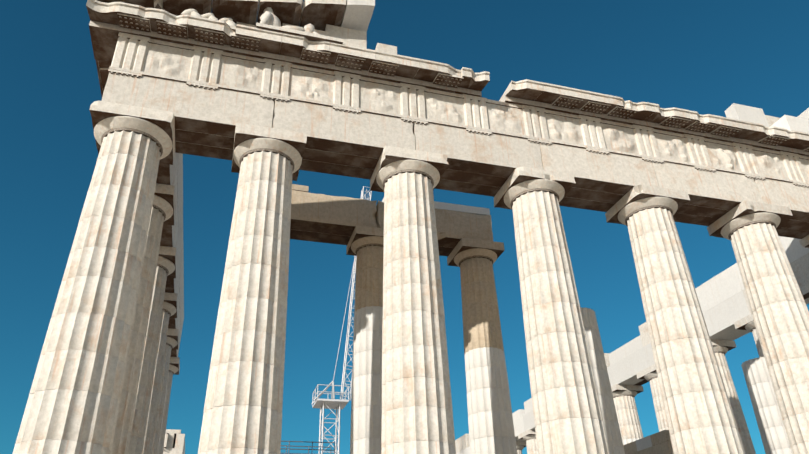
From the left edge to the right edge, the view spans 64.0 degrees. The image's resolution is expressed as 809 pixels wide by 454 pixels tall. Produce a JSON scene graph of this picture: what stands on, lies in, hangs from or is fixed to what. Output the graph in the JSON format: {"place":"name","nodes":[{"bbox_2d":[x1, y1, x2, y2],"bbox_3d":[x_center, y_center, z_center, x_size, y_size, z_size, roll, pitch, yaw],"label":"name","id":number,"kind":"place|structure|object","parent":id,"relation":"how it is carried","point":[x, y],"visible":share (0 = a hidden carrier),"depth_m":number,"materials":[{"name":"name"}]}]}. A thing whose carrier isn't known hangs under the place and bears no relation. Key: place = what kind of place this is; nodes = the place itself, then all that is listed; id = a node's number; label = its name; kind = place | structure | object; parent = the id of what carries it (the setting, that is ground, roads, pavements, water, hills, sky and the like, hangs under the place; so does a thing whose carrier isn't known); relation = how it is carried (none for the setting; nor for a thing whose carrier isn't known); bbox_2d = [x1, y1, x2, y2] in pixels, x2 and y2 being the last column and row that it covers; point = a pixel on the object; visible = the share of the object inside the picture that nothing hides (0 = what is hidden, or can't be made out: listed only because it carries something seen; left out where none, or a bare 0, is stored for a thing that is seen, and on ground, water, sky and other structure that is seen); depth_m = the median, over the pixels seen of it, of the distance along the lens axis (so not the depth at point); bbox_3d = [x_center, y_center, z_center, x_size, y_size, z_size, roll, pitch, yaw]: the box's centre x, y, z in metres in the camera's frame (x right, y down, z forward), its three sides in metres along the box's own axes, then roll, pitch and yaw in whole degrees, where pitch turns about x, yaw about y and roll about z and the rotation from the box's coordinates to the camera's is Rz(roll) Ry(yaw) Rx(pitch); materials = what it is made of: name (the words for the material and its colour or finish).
{"place":"outdoors","nodes":[
{"label":"outdoors","id":0,"kind":"place"},
{"bbox_2d":[96,60,184,453],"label":"side colonnade","id":1,"kind":"object","parent":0,"point":[153,364],"visible":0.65,"depth_m":22.93,"materials":[{"name":"beige stone"}]},
{"bbox_2d":[0,0,808,453],"label":"sky","id":2,"kind":"structure","parent":0,"point":[704,57],"materials":[{"name":"blue"}]},
{"bbox_2d":[13,0,808,453],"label":"temple facade","id":3,"kind":"structure","parent":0,"point":[269,112],"depth_m":18.93,"materials":[{"name":"beige stone"}]},
{"bbox_2d":[181,7,342,43],"bbox_3d":[-4.290,-6.250,19.764,4.755,1.412,0.850,7,-31,-15],"label":"pediment sculpture","id":4,"kind":"object","parent":3,"relation":"on","point":[269,19],"visible":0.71,"depth_m":19.46,"materials":[{"name":"stone"}]},
{"bbox_2d":[455,236,808,453],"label":"far colonnade","id":5,"kind":"object","parent":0,"point":[726,312],"visible":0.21,"depth_m":35.18,"materials":[{"name":"white stone"}]},
{"bbox_3d":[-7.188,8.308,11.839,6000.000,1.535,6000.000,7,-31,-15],"label":"acropolis rock","id":6,"kind":"object","parent":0,"visible":0},
{"bbox_2d":[280,441,334,453],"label":"scaffolding","id":7,"kind":"object","parent":6,"relation":"on","point":[308,449],"visible":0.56,"depth_m":44.64,"materials":[{"name":"silver metal"}]},
{"bbox_2d":[311,186,371,453],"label":"tower crane","id":8,"kind":"object","parent":6,"relation":"on","point":[331,403],"visible":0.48,"depth_m":52.45,"materials":[{"name":"grey paint"}]},
{"bbox_2d":[290,184,791,453],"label":"parthenon pronaos","id":9,"kind":"object","parent":6,"relation":"on","point":[470,248],"visible":0.52,"depth_m":23.88,"materials":[{"name":"beige stone"}]}
]}

